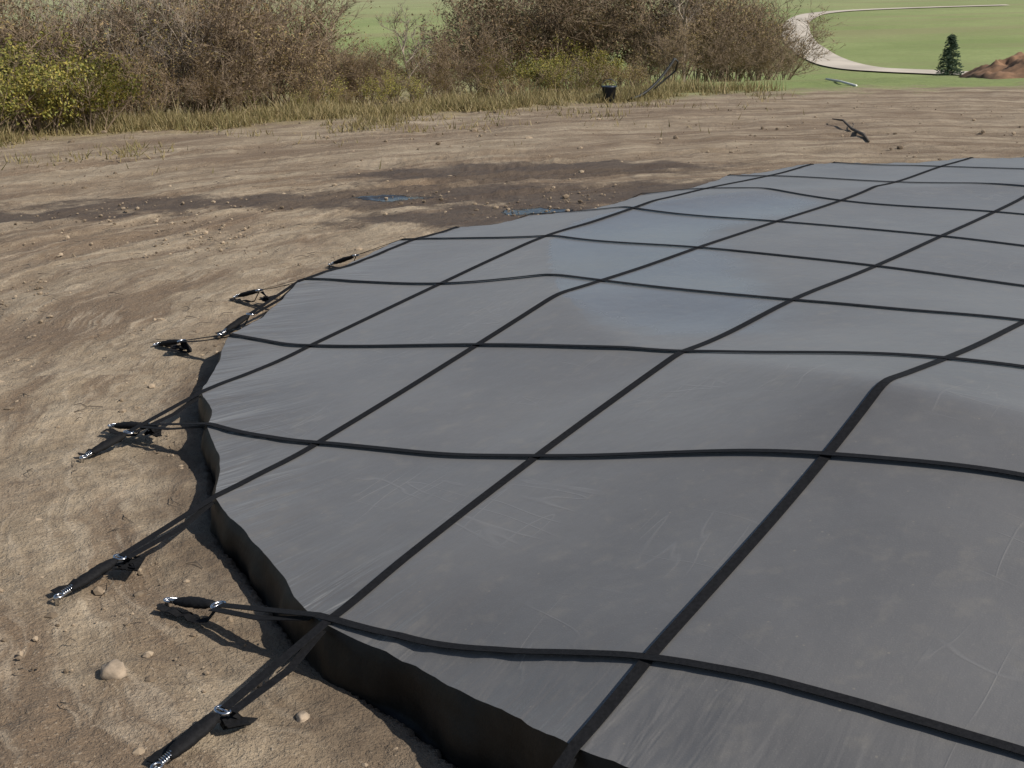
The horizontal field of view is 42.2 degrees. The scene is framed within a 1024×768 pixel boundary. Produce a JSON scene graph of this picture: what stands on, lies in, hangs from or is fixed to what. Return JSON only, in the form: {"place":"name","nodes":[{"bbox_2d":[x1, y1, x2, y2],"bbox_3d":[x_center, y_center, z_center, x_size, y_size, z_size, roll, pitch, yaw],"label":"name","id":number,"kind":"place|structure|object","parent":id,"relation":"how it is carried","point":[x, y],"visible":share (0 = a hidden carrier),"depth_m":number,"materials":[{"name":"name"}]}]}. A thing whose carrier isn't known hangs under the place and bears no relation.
{"place":"outdoors","nodes":[
{"label":"outdoors","id":0,"kind":"place"},
{"bbox_2d":[0,71,824,174],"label":"dry grass","id":1,"kind":"structure","parent":0,"point":[178,119],"depth_m":28.75,"materials":[{"name":"beige plant"}]},
{"bbox_2d":[0,0,1023,767],"bbox_3d":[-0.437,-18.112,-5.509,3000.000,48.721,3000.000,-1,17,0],"label":"ground","id":2,"kind":"structure","parent":0,"point":[112,722],"depth_m":14.14,"materials":[{"name":"soil"}]},
{"bbox_2d":[0,108,15,122],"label":"weedy shrub","id":3,"kind":"object","parent":2,"relation":"on","point":[8,117],"visible":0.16,"depth_m":28.90,"materials":[{"name":"green plant"}]},
{"bbox_2d":[0,79,27,119],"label":"leafy shrub","id":4,"kind":"object","parent":2,"relation":"on","point":[7,104],"visible":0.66,"depth_m":25.64,"materials":[{"name":"green plant"}]},
{"bbox_2d":[0,13,68,130],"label":"leafy shrub","id":5,"kind":"object","parent":2,"relation":"on","point":[14,56],"visible":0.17,"depth_m":27.13,"materials":[{"name":"green plant"}]},
{"bbox_2d":[0,0,70,122],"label":"bare shrub","id":6,"kind":"object","parent":2,"relation":"on","point":[2,27],"visible":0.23,"depth_m":29.33,"materials":[{"name":"brown plant"}]},
{"bbox_2d":[27,103,50,127],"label":"weedy shrub","id":7,"kind":"object","parent":2,"relation":"on","point":[39,121],"visible":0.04,"depth_m":28.54,"materials":[{"name":"green plant"}]},
{"bbox_2d":[0,49,88,135],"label":"leafy shrub","id":8,"kind":"object","parent":2,"relation":"on","point":[5,114],"visible":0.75,"depth_m":25.76,"materials":[{"name":"green plant"}]},
{"bbox_2d":[0,36,103,134],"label":"leafy shrub","id":9,"kind":"object","parent":2,"relation":"on","point":[64,112],"visible":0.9,"depth_m":26.13,"materials":[{"name":"green plant"}]},
{"bbox_2d":[0,0,111,120],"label":"bare shrub","id":10,"kind":"object","parent":2,"relation":"on","point":[40,17],"visible":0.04,"depth_m":32.77,"materials":[{"name":"brown plant"}]},
{"bbox_2d":[0,0,147,121],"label":"bare shrub","id":11,"kind":"object","parent":2,"relation":"on","point":[64,30],"visible":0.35,"depth_m":29.16,"materials":[{"name":"brown plant"}]},
{"bbox_2d":[19,26,147,124],"bbox_3d":[-9.479,-6.504,28.169,2.796,2.234,3.146,10,20,33],"label":"leafy shrub","id":12,"kind":"object","parent":2,"relation":"on","point":[103,65],"visible":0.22,"depth_m":28.03,"materials":[{"name":"green plant"}]},
{"bbox_2d":[0,0,166,113],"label":"bare shrub","id":13,"kind":"object","parent":2,"relation":"on","point":[75,18],"visible":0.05,"depth_m":32.58,"materials":[{"name":"brown plant"}]},
{"bbox_2d":[38,38,150,132],"bbox_3d":[-8.542,-5.981,26.676,2.015,1.970,2.416,-15,21,-37],"label":"leafy shrub","id":14,"kind":"object","parent":2,"relation":"on","point":[103,83],"visible":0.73,"depth_m":26.61,"materials":[{"name":"green plant"}]},
{"bbox_2d":[0,0,189,115],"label":"bare shrub","id":15,"kind":"object","parent":2,"relation":"on","point":[119,17],"visible":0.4,"depth_m":29.73,"materials":[{"name":"brown plant"}]},
{"bbox_2d":[92,103,124,117],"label":"weedy shrub","id":16,"kind":"object","parent":2,"relation":"on","point":[116,112],"visible":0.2,"depth_m":28.89,"materials":[{"name":"green plant"}]},
{"bbox_2d":[100,659,126,679],"bbox_3d":[-1.655,1.190,5.503,0.108,0.084,0.095,-1,17,0],"label":"rock","id":17,"kind":"object","parent":2,"relation":"on","point":[114,669],"visible":1,"depth_m":5.47,"materials":[{"name":"stone"}]},
{"bbox_2d":[65,24,189,117],"bbox_3d":[-8.255,-6.638,28.432,2.642,2.220,1.855,-2,17,-2],"label":"brown shrub","id":18,"kind":"object","parent":2,"relation":"on","point":[138,70],"visible":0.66,"depth_m":28.59,"materials":[{"name":"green plant"}]},
{"bbox_2d":[112,95,142,115],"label":"weedy shrub","id":19,"kind":"object","parent":2,"relation":"on","point":[128,107],"visible":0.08,"depth_m":30.43,"materials":[{"name":"green plant"}]},
{"bbox_2d":[47,0,246,117],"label":"bare shrub","id":20,"kind":"object","parent":2,"relation":"on","point":[182,67],"visible":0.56,"depth_m":29.55,"materials":[{"name":"brown plant"}]},
{"bbox_2d":[138,81,167,113],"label":"weedy shrub","id":21,"kind":"object","parent":2,"relation":"on","point":[152,99],"visible":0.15,"depth_m":30.06,"materials":[{"name":"green plant"}]},
{"bbox_2d":[47,0,261,115],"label":"bare shrub","id":22,"kind":"object","parent":2,"relation":"on","point":[108,2],"visible":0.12,"depth_m":31.03,"materials":[{"name":"brown plant"}]},
{"bbox_2d":[135,88,177,115],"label":"weedy shrub","id":23,"kind":"object","parent":2,"relation":"on","point":[172,98],"visible":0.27,"depth_m":29.71,"materials":[{"name":"green plant"}]},
{"bbox_2d":[74,0,271,111],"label":"bare shrub","id":24,"kind":"object","parent":2,"relation":"on","point":[128,11],"visible":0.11,"depth_m":31.52,"materials":[{"name":"brown plant"}]},
{"bbox_2d":[175,84,218,113],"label":"weedy shrub","id":25,"kind":"object","parent":2,"relation":"on","point":[189,106],"visible":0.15,"depth_m":31.29,"materials":[{"name":"green plant"}]},
{"bbox_2d":[151,32,260,115],"bbox_3d":[-6.592,-6.754,29.183,2.283,2.068,2.648,14,22,40],"label":"brown shrub","id":26,"kind":"object","parent":2,"relation":"on","point":[200,86],"visible":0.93,"depth_m":29.23,"materials":[{"name":"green plant"}]},
{"bbox_2d":[184,88,234,114],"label":"weedy shrub","id":27,"kind":"object","parent":2,"relation":"on","point":[202,103],"visible":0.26,"depth_m":31.12,"materials":[{"name":"green plant"}]},
{"bbox_2d":[133,0,299,113],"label":"bare shrub","id":28,"kind":"object","parent":2,"relation":"on","point":[226,49],"visible":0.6,"depth_m":29.76,"materials":[{"name":"brown plant"}]},
{"bbox_2d":[208,90,252,111],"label":"weedy shrub","id":29,"kind":"object","parent":2,"relation":"on","point":[224,101],"visible":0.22,"depth_m":31.25,"materials":[{"name":"green plant"}]},
{"bbox_2d":[162,0,322,109],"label":"bare shrub","id":30,"kind":"object","parent":2,"relation":"on","point":[252,2],"visible":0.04,"depth_m":32.48,"materials":[{"name":"brown plant"}]},
{"bbox_2d":[184,43,302,112],"bbox_3d":[-6.181,-7.106,30.588,2.743,1.939,2.159,13,22,40],"label":"brown shrub","id":31,"kind":"object","parent":2,"relation":"on","point":[263,89],"visible":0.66,"depth_m":30.29,"materials":[{"name":"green plant"}]},
{"bbox_2d":[223,76,268,108],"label":"weedy shrub","id":32,"kind":"object","parent":2,"relation":"on","point":[251,98],"visible":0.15,"depth_m":31.85,"materials":[{"name":"green plant"}]},
{"bbox_2d":[218,0,292,105],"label":"bare tree","id":33,"kind":"object","parent":2,"relation":"on","point":[267,31],"visible":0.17,"depth_m":32.74,"materials":[{"name":"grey plant"}]},
{"bbox_2d":[145,0,366,109],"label":"bare shrub","id":34,"kind":"object","parent":2,"relation":"on","point":[268,43],"visible":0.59,"depth_m":31.16,"materials":[{"name":"brown plant"}]},
{"bbox_2d":[246,90,274,107],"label":"weedy shrub","id":35,"kind":"object","parent":2,"relation":"on","point":[265,102],"visible":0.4,"depth_m":31.95,"materials":[{"name":"green plant"}]},
{"bbox_2d":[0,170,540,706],"bbox_3d":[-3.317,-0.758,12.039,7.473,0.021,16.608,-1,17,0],"label":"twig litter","id":36,"kind":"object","parent":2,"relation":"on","point":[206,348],"visible":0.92,"depth_m":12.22,"materials":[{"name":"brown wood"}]},
{"bbox_2d":[180,0,379,106],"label":"bare shrub","id":37,"kind":"object","parent":2,"relation":"on","point":[322,23],"visible":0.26,"depth_m":35.02,"materials":[{"name":"brown plant"}]},
{"bbox_2d":[235,20,341,105],"bbox_3d":[-5.192,-7.643,31.727,2.048,2.285,2.951,13,22,40],"label":"brown shrub","id":38,"kind":"object","parent":2,"relation":"on","point":[308,69],"visible":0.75,"depth_m":31.69,"materials":[{"name":"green plant"}]},
{"bbox_2d":[280,87,312,107],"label":"weedy shrub","id":39,"kind":"object","parent":2,"relation":"on","point":[297,97],"visible":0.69,"depth_m":31.37,"materials":[{"name":"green plant"}]},
{"bbox_2d":[296,711,309,722],"bbox_3d":[-0.810,1.294,5.141,0.059,0.044,0.069,-1,17,0],"label":"rock","id":40,"kind":"object","parent":2,"relation":"on","point":[302,716],"visible":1,"depth_m":5.12,"materials":[{"name":"stone"}]},
{"bbox_2d":[295,79,322,104],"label":"weedy shrub","id":41,"kind":"object","parent":2,"relation":"on","point":[316,93],"visible":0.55,"depth_m":31.99,"materials":[{"name":"green plant"}]},
{"bbox_2d":[276,9,348,104],"bbox_3d":[-5.566,-8.614,35.109,2.351,2.591,3.351,-7,18,-18],"label":"brown shrub","id":42,"kind":"object","parent":2,"relation":"on","point":[303,80],"visible":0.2,"depth_m":34.59,"materials":[{"name":"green plant"}]},
{"bbox_2d":[302,70,348,104],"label":"weedy shrub","id":43,"kind":"object","parent":2,"relation":"on","point":[332,94],"visible":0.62,"depth_m":32.58,"materials":[{"name":"green plant"}]},
{"bbox_2d":[331,86,362,104],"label":"weedy shrub","id":44,"kind":"object","parent":2,"relation":"on","point":[351,96],"visible":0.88,"depth_m":32.50,"materials":[{"name":"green plant"}]},
{"bbox_2d":[313,32,383,103],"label":"brown shrub","id":45,"kind":"object","parent":2,"relation":"on","point":[339,68],"visible":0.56,"depth_m":33.77,"materials":[{"name":"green plant"}]},
{"bbox_2d":[328,41,398,103],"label":"brown shrub","id":46,"kind":"object","parent":2,"relation":"on","point":[378,73],"visible":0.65,"depth_m":33.87,"materials":[{"name":"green plant"}]},
{"bbox_2d":[324,29,409,101],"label":"brown shrub","id":47,"kind":"object","parent":2,"relation":"on","point":[379,58],"visible":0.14,"depth_m":37.09,"materials":[{"name":"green plant"}]},
{"bbox_2d":[355,72,395,103],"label":"weedy shrub","id":48,"kind":"object","parent":2,"relation":"on","point":[382,92],"visible":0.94,"depth_m":31.79,"materials":[{"name":"green plant"}]},
{"bbox_2d":[370,65,408,103],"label":"weedy shrub","id":49,"kind":"object","parent":2,"relation":"on","point":[396,89],"visible":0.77,"depth_m":33.20,"materials":[{"name":"green plant"}]},
{"bbox_2d":[364,29,429,100],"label":"brown shrub","id":50,"kind":"object","parent":2,"relation":"on","point":[390,55],"visible":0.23,"depth_m":38.63,"materials":[{"name":"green plant"}]},
{"bbox_2d":[374,1,438,97],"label":"bare tree","id":51,"kind":"object","parent":2,"relation":"on","point":[405,33],"visible":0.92,"depth_m":36.82,"materials":[{"name":"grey plant"}]},
{"bbox_2d":[396,75,432,102],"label":"weedy shrub","id":52,"kind":"object","parent":2,"relation":"on","point":[414,91],"visible":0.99,"depth_m":32.09,"materials":[{"name":"green plant"}]},
{"bbox_2d":[390,20,463,97],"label":"brown shrub","id":53,"kind":"object","parent":2,"relation":"on","point":[422,51],"visible":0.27,"depth_m":38.92,"materials":[{"name":"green plant"}]},
{"bbox_2d":[399,57,471,99],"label":"weedy shrub","id":54,"kind":"object","parent":2,"relation":"on","point":[439,79],"visible":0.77,"depth_m":33.36,"materials":[{"name":"green plant"}]},
{"bbox_2d":[391,21,501,97],"bbox_3d":[-1.687,-8.851,36.405,2.848,2.170,2.514,14,23,41],"label":"brown shrub","id":55,"kind":"object","parent":2,"relation":"on","point":[444,60],"visible":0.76,"depth_m":36.11,"materials":[{"name":"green plant"}]},
{"bbox_2d":[437,71,474,96],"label":"weedy shrub","id":56,"kind":"object","parent":2,"relation":"on","point":[450,88],"visible":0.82,"depth_m":33.74,"materials":[{"name":"green plant"}]},
{"bbox_2d":[417,3,544,95],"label":"olive shrub","id":57,"kind":"object","parent":2,"relation":"on","point":[453,39],"visible":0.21,"depth_m":42.11,"materials":[{"name":"green plant"}]},
{"bbox_2d":[468,67,504,97],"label":"weedy shrub","id":58,"kind":"object","parent":2,"relation":"on","point":[483,82],"visible":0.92,"depth_m":33.39,"materials":[{"name":"green plant"}]},
{"bbox_2d":[449,18,539,94],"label":"brown shrub","id":59,"kind":"object","parent":2,"relation":"on","point":[478,71],"visible":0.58,"depth_m":36.95,"materials":[{"name":"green plant"}]},
{"bbox_2d":[479,73,522,95],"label":"weedy shrub","id":60,"kind":"object","parent":2,"relation":"on","point":[496,85],"visible":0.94,"depth_m":33.04,"materials":[{"name":"green plant"}]},
{"bbox_2d":[476,46,535,93],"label":"leafy shrub","id":61,"kind":"object","parent":2,"relation":"on","point":[503,74],"visible":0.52,"depth_m":36.03,"materials":[{"name":"green plant"}]},
{"bbox_2d":[411,0,605,94],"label":"olive shrub","id":62,"kind":"object","parent":2,"relation":"on","point":[464,30],"visible":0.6,"depth_m":41.17,"materials":[{"name":"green plant"}]},
{"bbox_2d":[0,98,1020,767],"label":"soil clods","id":63,"kind":"object","parent":2,"relation":"on","point":[98,590],"visible":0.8,"depth_m":14.44,"materials":[{"name":"brown soil"}]},
{"bbox_2d":[498,72,527,93],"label":"weedy shrub","id":64,"kind":"object","parent":2,"relation":"on","point":[517,89],"visible":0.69,"depth_m":33.41,"materials":[{"name":"green plant"}]},
{"bbox_2d":[516,74,544,91],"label":"weedy shrub","id":65,"kind":"object","parent":2,"relation":"on","point":[527,82],"visible":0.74,"depth_m":34.17,"materials":[{"name":"green plant"}]},
{"bbox_2d":[50,157,1023,767],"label":"pool cover","id":66,"kind":"object","parent":2,"relation":"on","point":[726,471],"visible":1,"depth_m":6.05,"materials":[{"name":"fabric"}]},
{"bbox_2d":[511,48,577,91],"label":"leafy shrub","id":67,"kind":"object","parent":2,"relation":"on","point":[550,62],"visible":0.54,"depth_m":34.88,"materials":[{"name":"green plant"}]},
{"bbox_2d":[527,58,579,93],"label":"weedy shrub","id":68,"kind":"object","parent":2,"relation":"on","point":[553,76],"visible":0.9,"depth_m":33.93,"materials":[{"name":"green plant"}]},
{"bbox_2d":[455,0,656,91],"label":"olive shrub","id":69,"kind":"object","parent":2,"relation":"on","point":[599,19],"visible":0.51,"depth_m":41.88,"materials":[{"name":"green plant"}]},
{"bbox_2d":[467,0,649,88],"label":"olive shrub","id":70,"kind":"object","parent":2,"relation":"on","point":[545,20],"visible":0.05,"depth_m":44.70,"materials":[{"name":"green plant"}]},
{"bbox_2d":[523,37,616,89],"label":"leafy shrub","id":71,"kind":"object","parent":2,"relation":"on","point":[580,54],"visible":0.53,"depth_m":35.66,"materials":[{"name":"green plant"}]},
{"bbox_2d":[565,63,603,92],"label":"weedy shrub","id":72,"kind":"object","parent":2,"relation":"on","point":[590,79],"visible":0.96,"depth_m":33.74,"materials":[{"name":"green plant"}]},
{"bbox_2d":[521,0,648,86],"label":"olive shrub","id":73,"kind":"object","parent":2,"relation":"on","point":[606,44],"visible":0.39,"depth_m":42.12,"materials":[{"name":"green plant"}]},
{"bbox_2d":[560,46,628,88],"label":"leafy shrub","id":74,"kind":"object","parent":2,"relation":"on","point":[617,66],"visible":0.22,"depth_m":37.13,"materials":[{"name":"green plant"}]},
{"bbox_2d":[578,50,614,91],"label":"weedy shrub","id":75,"kind":"object","parent":2,"relation":"on","point":[603,77],"visible":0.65,"depth_m":34.98,"materials":[{"name":"green plant"}]},
{"bbox_2d":[508,0,694,86],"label":"olive shrub","id":76,"kind":"object","parent":2,"relation":"on","point":[626,53],"visible":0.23,"depth_m":44.21,"materials":[{"name":"green plant"}]},
{"bbox_2d":[601,79,616,101],"bbox_3d":[2.237,-6.769,30.569,0.365,0.516,0.350,-1,17,0],"label":"bucket","id":77,"kind":"object","parent":2,"relation":"on","point":[608,91],"visible":0.97,"depth_m":30.47,"materials":[{"name":"plastic"}]},
{"bbox_2d":[603,51,658,85],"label":"weedy shrub","id":78,"kind":"object","parent":2,"relation":"on","point":[642,70],"visible":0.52,"depth_m":35.47,"materials":[{"name":"green plant"}]},
{"bbox_2d":[602,54,664,89],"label":"weedy shrub","id":79,"kind":"object","parent":2,"relation":"on","point":[629,67],"visible":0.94,"depth_m":34.00,"materials":[{"name":"green plant"}]},
{"bbox_2d":[630,58,678,99],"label":"fallen branch","id":80,"kind":"object","parent":2,"relation":"on","point":[661,77],"visible":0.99,"depth_m":31.00,"materials":[{"name":"grey wood"}]},
{"bbox_2d":[608,0,728,84],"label":"brown shrub","id":81,"kind":"object","parent":2,"relation":"on","point":[644,44],"visible":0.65,"depth_m":42.13,"materials":[{"name":"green plant"}]},
{"bbox_2d":[640,15,712,82],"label":"brown shrub","id":82,"kind":"object","parent":2,"relation":"on","point":[672,54],"visible":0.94,"depth_m":38.65,"materials":[{"name":"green plant"}]},
{"bbox_2d":[651,0,711,82],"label":"bare tree","id":83,"kind":"object","parent":2,"relation":"on","point":[675,4],"visible":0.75,"depth_m":41.82,"materials":[{"name":"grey plant"}]},
{"bbox_2d":[636,0,743,83],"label":"brown shrub","id":84,"kind":"object","parent":2,"relation":"on","point":[688,36],"visible":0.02,"depth_m":46.04,"materials":[{"name":"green plant"}]},
{"bbox_2d":[611,0,795,81],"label":"brown shrub","id":85,"kind":"object","parent":2,"relation":"on","point":[704,22],"visible":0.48,"depth_m":42.78,"materials":[{"name":"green plant"}]},
{"bbox_2d":[694,17,768,81],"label":"brown shrub","id":86,"kind":"object","parent":2,"relation":"on","point":[725,60],"visible":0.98,"depth_m":39.91,"materials":[{"name":"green plant"}]},
{"bbox_2d":[680,0,784,81],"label":"brown shrub","id":87,"kind":"object","parent":2,"relation":"on","point":[738,30],"visible":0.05,"depth_m":47.43,"materials":[{"name":"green plant"}]},
{"bbox_2d":[671,0,794,81],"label":"brown shrub","id":88,"kind":"object","parent":2,"relation":"on","point":[740,26],"visible":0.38,"depth_m":43.45,"materials":[{"name":"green plant"}]},
{"bbox_2d":[688,0,806,81],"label":"brown shrub","id":89,"kind":"object","parent":2,"relation":"on","point":[786,21],"visible":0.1,"depth_m":47.60,"materials":[{"name":"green plant"}]},
{"bbox_2d":[728,26,801,80],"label":"brown shrub","id":90,"kind":"object","parent":2,"relation":"on","point":[770,56],"visible":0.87,"depth_m":40.72,"materials":[{"name":"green plant"}]},
{"bbox_2d":[703,0,827,80],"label":"brown shrub","id":91,"kind":"object","parent":2,"relation":"on","point":[776,26],"visible":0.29,"depth_m":44.20,"materials":[{"name":"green plant"}]},
{"bbox_2d":[753,36,806,79],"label":"brown shrub","id":92,"kind":"object","parent":2,"relation":"on","point":[788,66],"visible":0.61,"depth_m":42.90,"materials":[{"name":"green plant"}]},
{"bbox_2d":[727,0,847,79],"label":"brown shrub","id":93,"kind":"object","parent":2,"relation":"on","point":[802,46],"visible":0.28,"depth_m":47.24,"materials":[{"name":"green plant"}]},
{"bbox_2d":[825,78,856,86],"bbox_3d":[8.612,-7.913,34.763,0.060,0.182,4.007,-1,17,3],"label":"white pipe","id":94,"kind":"object","parent":2,"relation":"on","point":[844,82],"visible":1,"depth_m":34.50,"materials":[{"name":"plastic"}]},
{"bbox_2d":[832,118,869,141],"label":"fallen branch","id":95,"kind":"object","parent":2,"relation":"on","point":[852,128],"visible":1,"depth_m":23.43,"materials":[{"name":"brown wood"}]},
{"bbox_2d":[933,32,963,75],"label":"spruce tree","id":96,"kind":"object","parent":2,"relation":"on","point":[949,59],"visible":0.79,"depth_m":55.43,"materials":[{"name":"green plant"}]},
{"bbox_2d":[959,52,1023,78],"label":"soil pile","id":97,"kind":"object","parent":2,"relation":"on","point":[1010,67],"visible":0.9,"depth_m":36.45,"materials":[{"name":"brown soil"}]},
{"bbox_2d":[783,4,1005,73],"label":"gravel road","id":98,"kind":"structure","parent":0,"point":[836,61],"depth_m":86.29,"materials":[{"name":"beige gravel"}]}
]}

